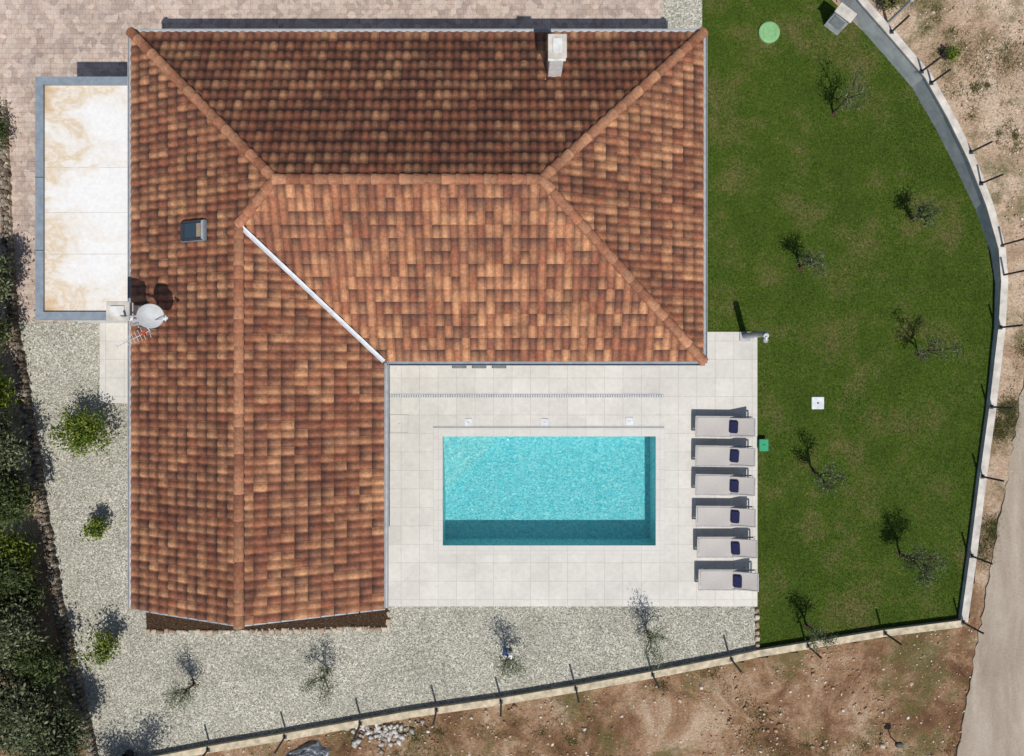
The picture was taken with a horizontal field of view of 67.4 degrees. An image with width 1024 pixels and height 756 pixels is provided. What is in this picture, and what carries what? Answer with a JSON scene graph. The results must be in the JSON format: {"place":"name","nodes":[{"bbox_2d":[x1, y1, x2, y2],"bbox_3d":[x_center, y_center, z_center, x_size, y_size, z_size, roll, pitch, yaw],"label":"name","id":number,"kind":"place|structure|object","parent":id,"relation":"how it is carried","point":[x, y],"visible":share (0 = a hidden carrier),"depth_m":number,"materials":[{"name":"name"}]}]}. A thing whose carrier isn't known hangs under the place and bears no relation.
{"place":"outdoors","nodes":[
{"label":"outdoors","id":0,"kind":"place"},
{"bbox_2d":[100,323,126,402],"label":"side path","id":1,"kind":"structure","parent":0,"point":[113,373],"depth_m":24.95,"materials":[{"name":"concrete"}]},
{"bbox_2d":[130,225,233,624],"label":"roof tiles","id":2,"kind":"object","parent":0,"point":[181,464],"visible":0.96,"depth_m":21.00,"materials":[{"name":"orange tile"}]},
{"bbox_2d":[130,40,267,234],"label":"roof tiles","id":3,"kind":"object","parent":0,"point":[189,160],"visible":1,"depth_m":21.12,"materials":[{"name":"brown tile"}]},
{"bbox_2d":[244,233,383,624],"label":"roof tiles","id":4,"kind":"object","parent":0,"point":[313,457],"visible":1,"depth_m":20.92,"materials":[{"name":"orange tile"}]},
{"bbox_2d":[0,0,661,321],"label":"cobbled driveway","id":5,"kind":"structure","parent":0,"point":[63,38],"depth_m":24.99,"materials":[{"name":"beige stone"}]},
{"bbox_2d":[1,101,13,255],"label":"kerb","id":6,"kind":"structure","parent":5,"relation":"on","point":[5,105],"depth_m":24.89,"materials":[{"name":"beige stone"}]},
{"bbox_2d":[35,77,126,322],"bbox_3d":[-12.014,-5.175,23.547,3.423,2.905,6.998,0,90,0],"label":"garage annex","id":7,"kind":"object","parent":5,"relation":"on","point":[80,199],"visible":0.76,"depth_m":22.18,"materials":[{"name":"paint"}]},
{"bbox_2d":[138,32,695,173],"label":"roof tiles","id":8,"kind":"object","parent":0,"point":[388,102],"visible":0.98,"depth_m":20.92,"materials":[{"name":"brown tile"}]},
{"bbox_2d":[244,184,695,360],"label":"roof tiles","id":9,"kind":"object","parent":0,"point":[455,272],"visible":1,"depth_m":20.77,"materials":[{"name":"brown tile"}]},
{"bbox_2d":[0,0,1023,755],"bbox_3d":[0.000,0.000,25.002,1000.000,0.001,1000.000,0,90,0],"label":"ground","id":10,"kind":"structure","parent":0,"point":[756,710],"depth_m":25.00,"materials":[{"name":"soil"}]},
{"bbox_2d":[0,664,14,718],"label":"olive tree","id":11,"kind":"object","parent":10,"relation":"on","point":[2,687],"visible":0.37,"depth_m":23.27,"materials":[{"name":"green plant"}]},
{"bbox_2d":[0,111,15,150],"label":"laurel bush","id":12,"kind":"object","parent":10,"relation":"on","point":[2,132],"visible":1,"depth_m":24.45,"materials":[{"name":"green plant"}]},
{"bbox_2d":[0,553,19,608],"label":"laurel bush","id":13,"kind":"object","parent":10,"relation":"on","point":[7,585],"visible":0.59,"depth_m":23.39,"materials":[{"name":"green plant"}]},
{"bbox_2d":[0,247,21,307],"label":"olive tree","id":14,"kind":"object","parent":10,"relation":"on","point":[3,289],"visible":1,"depth_m":23.74,"materials":[{"name":"green plant"}]},
{"bbox_2d":[0,311,21,352],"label":"laurel bush","id":15,"kind":"object","parent":10,"relation":"on","point":[2,334],"visible":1,"depth_m":23.87,"materials":[{"name":"green plant"}]},
{"bbox_2d":[0,360,24,416],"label":"lime green bush","id":16,"kind":"object","parent":10,"relation":"on","point":[5,395],"visible":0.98,"depth_m":24.04,"materials":[{"name":"green plant"}]},
{"bbox_2d":[0,411,30,484],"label":"olive tree","id":17,"kind":"object","parent":10,"relation":"on","point":[8,451],"visible":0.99,"depth_m":23.43,"materials":[{"name":"green plant"}]},
{"bbox_2d":[0,527,41,589],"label":"lime green bush","id":18,"kind":"object","parent":10,"relation":"on","point":[13,546],"visible":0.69,"depth_m":23.93,"materials":[{"name":"green plant"}]},
{"bbox_2d":[0,459,42,537],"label":"laurel bush","id":19,"kind":"object","parent":10,"relation":"on","point":[13,496],"visible":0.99,"depth_m":23.41,"materials":[{"name":"green plant"}]},
{"bbox_2d":[0,592,49,682],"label":"olive tree","id":20,"kind":"object","parent":10,"relation":"on","point":[16,628],"visible":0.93,"depth_m":23.17,"materials":[{"name":"green plant"}]},
{"bbox_2d":[0,553,52,620],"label":"laurel bush","id":21,"kind":"object","parent":10,"relation":"on","point":[16,581],"visible":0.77,"depth_m":23.56,"materials":[{"name":"green plant"}]},
{"bbox_2d":[4,626,69,691],"bbox_3d":[-14.711,8.851,23.862,1.989,2.330,2.176,40,90,0],"label":"laurel bush","id":22,"kind":"object","parent":10,"relation":"on","point":[40,669],"visible":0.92,"depth_m":23.38,"materials":[{"name":"green plant"}]},
{"bbox_2d":[0,674,75,755],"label":"olive tree","id":23,"kind":"object","parent":10,"relation":"on","point":[22,710],"visible":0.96,"depth_m":22.93,"materials":[{"name":"green plant"}]},
{"bbox_2d":[3,690,92,755],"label":"olive tree","id":24,"kind":"object","parent":10,"relation":"on","point":[68,735],"visible":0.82,"depth_m":23.40,"materials":[{"name":"green plant"}]},
{"bbox_2d":[0,106,97,755],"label":"dry stone wall","id":25,"kind":"structure","parent":10,"relation":"on","point":[74,678],"depth_m":24.81,"materials":[{"name":"grey stone"}]},
{"bbox_2d":[285,740,330,755],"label":"tarpaulin","id":26,"kind":"object","parent":10,"relation":"on","point":[314,748],"visible":1,"depth_m":24.82,"materials":[{"name":"grey plastic"}]},
{"bbox_2d":[344,718,429,754],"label":"rock pile","id":27,"kind":"object","parent":10,"relation":"on","point":[384,735],"visible":1,"depth_m":24.90,"materials":[{"name":"white stone"}]},
{"bbox_2d":[17,321,757,755],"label":"gravel","id":28,"kind":"structure","parent":10,"relation":"on","point":[394,642],"depth_m":24.99,"materials":[{"name":"grey gravel"}]},
{"bbox_2d":[42,404,123,459],"bbox_3d":[-13.415,1.682,24.268,2.399,1.507,1.744,0,90,0],"label":"citrus shrub","id":29,"kind":"object","parent":28,"relation":"on","point":[89,430],"visible":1,"depth_m":24.01,"materials":[{"name":"green plant"}]},
{"bbox_2d":[66,625,122,670],"bbox_3d":[-12.937,8.522,24.345,1.352,1.357,1.432,30,90,0],"label":"citrus shrub","id":30,"kind":"object","parent":28,"relation":"on","point":[103,645],"visible":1,"depth_m":24.14,"materials":[{"name":"green plant"}]},
{"bbox_2d":[79,516,110,544],"bbox_3d":[-13.245,4.831,24.566,0.939,0.915,0.880,-19,90,0],"label":"citrus shrub","id":31,"kind":"object","parent":28,"relation":"on","point":[95,527],"visible":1,"depth_m":24.37,"materials":[{"name":"green plant"}]},
{"bbox_2d":[122,750,133,755],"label":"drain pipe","id":32,"kind":"object","parent":28,"relation":"on","point":[129,753],"visible":1,"depth_m":24.84,"materials":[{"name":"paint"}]},
{"bbox_2d":[156,677,199,716],"bbox_3d":[-10.425,9.928,24.185,1.155,1.679,1.100,-26,90,0],"label":"olive sapling","id":33,"kind":"object","parent":28,"relation":"on","point":[185,692],"visible":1,"depth_m":23.90,"materials":[{"name":"green plant"}]},
{"bbox_2d":[146,608,387,630],"bbox_3d":[-8.000,7.323,24.985,7.917,0.030,1.771,0,90,0],"label":"mulch bed","id":34,"kind":"object","parent":28,"relation":"on","point":[265,626],"visible":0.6,"depth_m":24.97,"materials":[{"name":"brown wood"}]},
{"bbox_2d":[291,661,342,711],"bbox_3d":[-5.946,9.579,24.300,1.404,1.448,1.384,44,90,0],"label":"olive sapling","id":35,"kind":"object","parent":28,"relation":"on","point":[323,676],"visible":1,"depth_m":24.01,"materials":[{"name":"green plant"}]},
{"bbox_2d":[145,608,759,648],"bbox_3d":[-1.921,8.140,24.950,19.946,0.100,1.308,0,90,0],"label":"stone edging","id":36,"kind":"object","parent":28,"relation":"on","point":[322,630],"visible":1,"depth_m":24.92,"materials":[{"name":"beige stone"}]},
{"bbox_2d":[503,649,512,658],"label":"plastic bags","id":37,"kind":"object","parent":28,"relation":"on","point":[505,651],"visible":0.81,"depth_m":24.86,"materials":[{"name":"white plastic"}]},
{"bbox_2d":[492,650,529,684],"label":"olive sapling","id":38,"kind":"object","parent":28,"relation":"on","point":[507,661],"visible":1,"depth_m":23.82,"materials":[{"name":"green plant"}]},
{"bbox_2d":[636,625,670,672],"bbox_3d":[4.470,8.332,24.091,1.395,1.859,1.483,0,90,0],"label":"olive sapling","id":39,"kind":"object","parent":28,"relation":"on","point":[653,636],"visible":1,"depth_m":23.83,"materials":[{"name":"green plant"}]},
{"bbox_2d":[150,619,961,755],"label":"garden wall","id":40,"kind":"structure","parent":10,"relation":"on","point":[553,691],"depth_m":24.78,"materials":[{"name":"beige concrete"}]},
{"bbox_2d":[202,15,1023,755],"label":"fence posts","id":41,"kind":"object","parent":40,"relation":"on","point":[980,475],"visible":0.99,"depth_m":24.14,"materials":[{"name":"metal"}]},
{"bbox_2d":[220,629,975,755],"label":"rocks","id":42,"kind":"object","parent":10,"relation":"on","point":[514,706],"visible":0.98,"depth_m":24.94,"materials":[{"name":"stone"}]},
{"bbox_2d":[238,0,1023,755],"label":"weeds","id":43,"kind":"object","parent":10,"relation":"on","point":[1010,424],"visible":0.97,"depth_m":24.93,"materials":[{"name":"green plant"}]},
{"bbox_2d":[662,0,701,28],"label":"gravel","id":44,"kind":"structure","parent":10,"relation":"on","point":[681,14],"depth_m":24.99,"materials":[{"name":"grey gravel"}]},
{"bbox_2d":[879,0,903,18],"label":"weed shrub","id":45,"kind":"object","parent":10,"relation":"on","point":[889,3],"visible":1,"depth_m":24.46,"materials":[{"name":"green plant"}]},
{"bbox_2d":[890,736,903,747],"bbox_3d":[12.292,11.646,24.650,0.220,0.700,0.140,0,90,0],"label":"irrigation box on post","id":46,"kind":"object","parent":10,"relation":"on","point":[899,744],"visible":1,"depth_m":24.32,"materials":[{"name":"paint"}]},
{"bbox_2d":[887,0,913,24],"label":"metal pole","id":47,"kind":"object","parent":10,"relation":"on","point":[895,15],"visible":0.61,"depth_m":24.12,"materials":[{"name":"metal"}]},
{"bbox_2d":[839,0,1007,621],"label":"garden wall","id":48,"kind":"structure","parent":10,"relation":"on","point":[894,48],"depth_m":24.70,"materials":[{"name":"concrete"}]},
{"bbox_2d":[944,43,963,62],"bbox_3d":[14.123,-10.373,24.662,0.635,0.717,0.635,43,90,0],"label":"weed shrub","id":49,"kind":"object","parent":10,"relation":"on","point":[952,55],"visible":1,"depth_m":24.51,"materials":[{"name":"green plant"}]},
{"bbox_2d":[897,0,1023,387],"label":"rocks","id":50,"kind":"object","parent":10,"relation":"on","point":[962,105],"visible":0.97,"depth_m":24.94,"materials":[{"name":"beige stone"}]},
{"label":"walls","id":51,"kind":"object","parent":10,"relation":"on","visible":0},
{"bbox_3d":[-2.685,-1.625,20.898,16.230,2.044,16.350,0,90,0],"label":"roof","id":52,"kind":"object","parent":51,"relation":"on","visible":0},
{"bbox_2d":[106,301,142,325],"bbox_3d":[-10.421,-1.756,21.000,0.620,1.500,0.560,0,90,0],"label":"chimney","id":53,"kind":"object","parent":52,"relation":"on","point":[115,310],"visible":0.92,"depth_m":20.30,"materials":[{"name":"paint"}]},
{"bbox_2d":[119,304,168,327],"bbox_3d":[-9.592,-1.593,20.677,1.164,1.446,0.598,-20,90,0],"label":"satellite dish","id":54,"kind":"object","parent":53,"relation":"on","point":[150,316],"visible":1,"depth_m":20.22,"materials":[{"name":"metal"}]},
{"bbox_2d":[116,326,156,347],"bbox_3d":[-10.066,-1.113,20.860,1.012,1.180,0.409,-18,90,0],"label":"tv aerial","id":55,"kind":"object","parent":52,"relation":"on","point":[143,333],"visible":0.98,"depth_m":20.39,"materials":[{"name":"metal"}]},
{"bbox_2d":[180,219,206,242],"bbox_3d":[-8.620,-3.980,20.777,0.805,0.446,0.560,0,90,0],"label":"skylight","id":56,"kind":"object","parent":52,"relation":"on","point":[193,230],"visible":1,"depth_m":20.70,"materials":[{"name":"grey glass"}]},
{"bbox_2d":[131,608,384,626],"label":"barge boards","id":57,"kind":"object","parent":52,"relation":"attached to","point":[258,623],"visible":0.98,"depth_m":21.01,"materials":[{"name":"wood"}]},
{"bbox_2d":[236,225,384,362],"bbox_3d":[-5.415,-2.265,20.945,5.081,1.549,0.126,45,90,0],"label":"valley flashing","id":58,"kind":"object","parent":52,"relation":"attached to","point":[291,274],"visible":1,"depth_m":20.93,"materials":[{"name":"white metal"}]},
{"bbox_2d":[126,27,707,629],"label":"ridge tiles","id":59,"kind":"object","parent":52,"relation":"attached to","point":[542,177],"visible":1,"depth_m":20.20,"materials":[{"name":"brown tile"}]},
{"bbox_2d":[127,29,706,608],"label":"gutters","id":60,"kind":"object","parent":52,"relation":"attached to","point":[541,363],"visible":0.68,"depth_m":21.85,"materials":[{"name":"metal"}]},
{"bbox_2d":[545,34,566,79],"bbox_3d":[1.169,-8.527,20.600,0.520,1.800,0.649,0,90,0],"label":"chimney","id":61,"kind":"object","parent":52,"relation":"on","point":[557,50],"visible":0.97,"depth_m":19.75,"materials":[{"name":"paint"}]},
{"bbox_2d":[386,332,756,605],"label":"pool deck","id":62,"kind":"structure","parent":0,"point":[722,381],"depth_m":24.94,"materials":[{"name":"tile"}]},
{"bbox_2d":[465,419,471,425],"bbox_3d":[-1.417,1.438,24.924,0.240,0.027,0.240,0,90,0],"label":"skimmer lid","id":63,"kind":"object","parent":62,"relation":"on","point":[468,422],"visible":1,"depth_m":24.92,"materials":[{"name":"white plastic"}]},
{"bbox_2d":[389,394,662,396],"bbox_3d":[0.469,0.574,24.936,8.896,0.012,0.114,0,90,0],"label":"linear drain","id":64,"kind":"object","parent":62,"relation":"on","point":[525,395],"visible":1,"depth_m":24.93,"materials":[{"name":"metal"}]},
{"bbox_2d":[541,419,547,425],"bbox_3d":[1.062,1.438,24.924,0.240,0.027,0.240,0,90,0],"label":"skimmer lid","id":65,"kind":"object","parent":62,"relation":"on","point":[544,422],"visible":1,"depth_m":24.92,"materials":[{"name":"white plastic"}]},
{"bbox_2d":[433,426,663,427],"bbox_3d":[1.188,1.589,24.934,7.500,0.013,0.048,0,90,0],"label":"pool cover slot","id":66,"kind":"object","parent":62,"relation":"in","point":[548,426],"visible":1,"depth_m":24.93,"materials":[{"name":"metal"}]},
{"bbox_2d":[433,427,664,554],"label":"swimming pool","id":67,"kind":"structure","parent":62,"relation":"in","point":[548,491],"depth_m":26.05,"materials":[{"name":"liquid"}]},
{"bbox_2d":[626,417,632,424],"bbox_3d":[3.812,1.396,24.924,0.240,0.027,0.240,0,90,0],"label":"skimmer lid","id":68,"kind":"object","parent":62,"relation":"on","point":[629,420],"visible":1,"depth_m":24.92,"materials":[{"name":"white plastic"}]},
{"bbox_2d":[695,416,755,437],"bbox_3d":[6.800,1.561,24.608,1.865,0.650,0.685,1,90,0],"label":"sun lounger","id":69,"kind":"object","parent":62,"relation":"on","point":[730,426],"visible":1,"depth_m":24.57,"materials":[{"name":"fabric"}]},
{"bbox_2d":[695,445,755,466],"bbox_3d":[6.800,2.506,24.608,1.865,0.650,0.685,1,90,0],"label":"sun lounger","id":70,"kind":"object","parent":62,"relation":"on","point":[717,456],"visible":1,"depth_m":24.57,"materials":[{"name":"fabric"}]},
{"bbox_2d":[695,473,755,495],"bbox_3d":[6.800,3.430,24.608,1.865,0.650,0.685,1,90,0],"label":"sun lounger","id":71,"kind":"object","parent":62,"relation":"on","point":[720,485],"visible":1,"depth_m":24.57,"materials":[{"name":"fabric"}]},
{"bbox_2d":[696,504,755,527],"bbox_3d":[6.820,4.437,24.608,1.865,0.650,0.685,0,90,0],"label":"sun lounger","id":72,"kind":"object","parent":62,"relation":"on","point":[715,516],"visible":1,"depth_m":24.57,"materials":[{"name":"fabric"}]},
{"bbox_2d":[697,535,756,558],"bbox_3d":[6.861,5.423,24.608,1.865,0.650,0.685,0,90,0],"label":"sun lounger","id":73,"kind":"object","parent":62,"relation":"on","point":[719,547],"visible":1,"depth_m":24.57,"materials":[{"name":"fabric"}]},
{"bbox_2d":[698,567,758,591],"bbox_3d":[6.902,6.471,24.608,1.865,0.650,0.685,0,90,0],"label":"sun lounger","id":74,"kind":"object","parent":62,"relation":"on","point":[722,580],"visible":1,"depth_m":24.57,"materials":[{"name":"fabric"}]},
{"bbox_2d":[739,331,768,342],"bbox_3d":[7.562,-1.276,23.897,0.360,2.087,0.456,0,90,0],"label":"outdoor shower","id":75,"kind":"object","parent":62,"relation":"on","point":[745,336],"visible":1,"depth_m":23.87,"materials":[{"name":"metal"}]},
{"bbox_2d":[549,39,703,353],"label":"roof tiles","id":76,"kind":"object","parent":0,"point":[628,182],"visible":1,"depth_m":21.18,"materials":[{"name":"brown tile"}]},
{"bbox_2d":[702,0,994,647],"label":"lawn","id":77,"kind":"structure","parent":0,"point":[811,334],"depth_m":24.99,"materials":[{"name":"green plant"}]},
{"bbox_2d":[758,439,767,450],"bbox_3d":[8.125,2.167,24.863,0.290,0.255,0.390,0,90,0],"label":"green plastic box","id":78,"kind":"object","parent":77,"relation":"on","point":[762,444],"visible":1,"depth_m":24.76,"materials":[{"name":"green plastic"}]},
{"bbox_2d":[758,21,779,43],"bbox_3d":[8.354,-11.229,24.953,0.700,0.135,0.700,0,90,0],"label":"tank lid","id":79,"kind":"object","parent":77,"relation":"on","point":[768,32],"visible":1,"depth_m":24.90,"materials":[{"name":"green plastic"}]},
{"bbox_2d":[795,246,828,276],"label":"olive sapling","id":80,"kind":"object","parent":77,"relation":"on","point":[817,262],"visible":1,"depth_m":23.70,"materials":[{"name":"green plant"}]},
{"bbox_2d":[811,397,823,408],"bbox_3d":[9.938,0.812,24.966,0.400,0.068,0.400,0,90,0],"label":"inspection cover","id":81,"kind":"object","parent":77,"relation":"on","point":[817,402],"visible":1,"depth_m":24.94,"materials":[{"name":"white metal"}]},
{"bbox_2d":[802,618,839,653],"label":"olive sapling","id":82,"kind":"object","parent":77,"relation":"on","point":[815,633],"visible":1,"depth_m":23.77,"materials":[{"name":"green plant"}]},
{"bbox_2d":[806,462,848,497],"bbox_3d":[9.663,3.074,24.000,1.075,2.055,1.110,44,90,0],"label":"olive sapling","id":83,"kind":"object","parent":77,"relation":"on","point":[819,475],"visible":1,"depth_m":23.54,"materials":[{"name":"green plant"}]},
{"bbox_2d":[824,2,856,34],"bbox_3d":[10.440,-11.420,24.497,0.620,1.005,0.360,37,90,0],"label":"meter cabinet","id":84,"kind":"object","parent":77,"relation":"on","point":[843,15],"visible":1,"depth_m":24.17,"materials":[{"name":"concrete"}]},
{"bbox_2d":[830,63,877,117],"bbox_3d":[10.580,-8.823,23.948,1.195,2.159,1.306,0,90,0],"label":"olive sapling","id":85,"kind":"object","parent":77,"relation":"on","point":[843,103],"visible":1,"depth_m":23.73,"materials":[{"name":"green plant"}]},
{"bbox_2d":[894,543,949,588],"bbox_3d":[12.680,5.734,23.946,1.270,2.154,1.352,0,90,0],"label":"olive sapling","id":86,"kind":"object","parent":77,"relation":"on","point":[912,558],"visible":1,"depth_m":23.43,"materials":[{"name":"green plant"}]},
{"bbox_2d":[907,192,945,228],"bbox_3d":[12.898,-5.195,24.127,0.913,1.808,1.205,0,90,0],"label":"olive sapling","id":87,"kind":"object","parent":77,"relation":"on","point":[921,213],"visible":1,"depth_m":23.98,"materials":[{"name":"green plant"}]},
{"bbox_2d":[912,331,965,363],"bbox_3d":[13.107,-0.910,23.962,1.239,2.137,0.983,-23,90,0],"label":"olive sapling","id":88,"kind":"object","parent":77,"relation":"on","point":[923,354],"visible":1,"depth_m":23.60,"materials":[{"name":"green plant"}]},
{"bbox_2d":[956,383,1023,755],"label":"road","id":89,"kind":"structure","parent":0,"point":[992,723],"depth_m":24.91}
]}

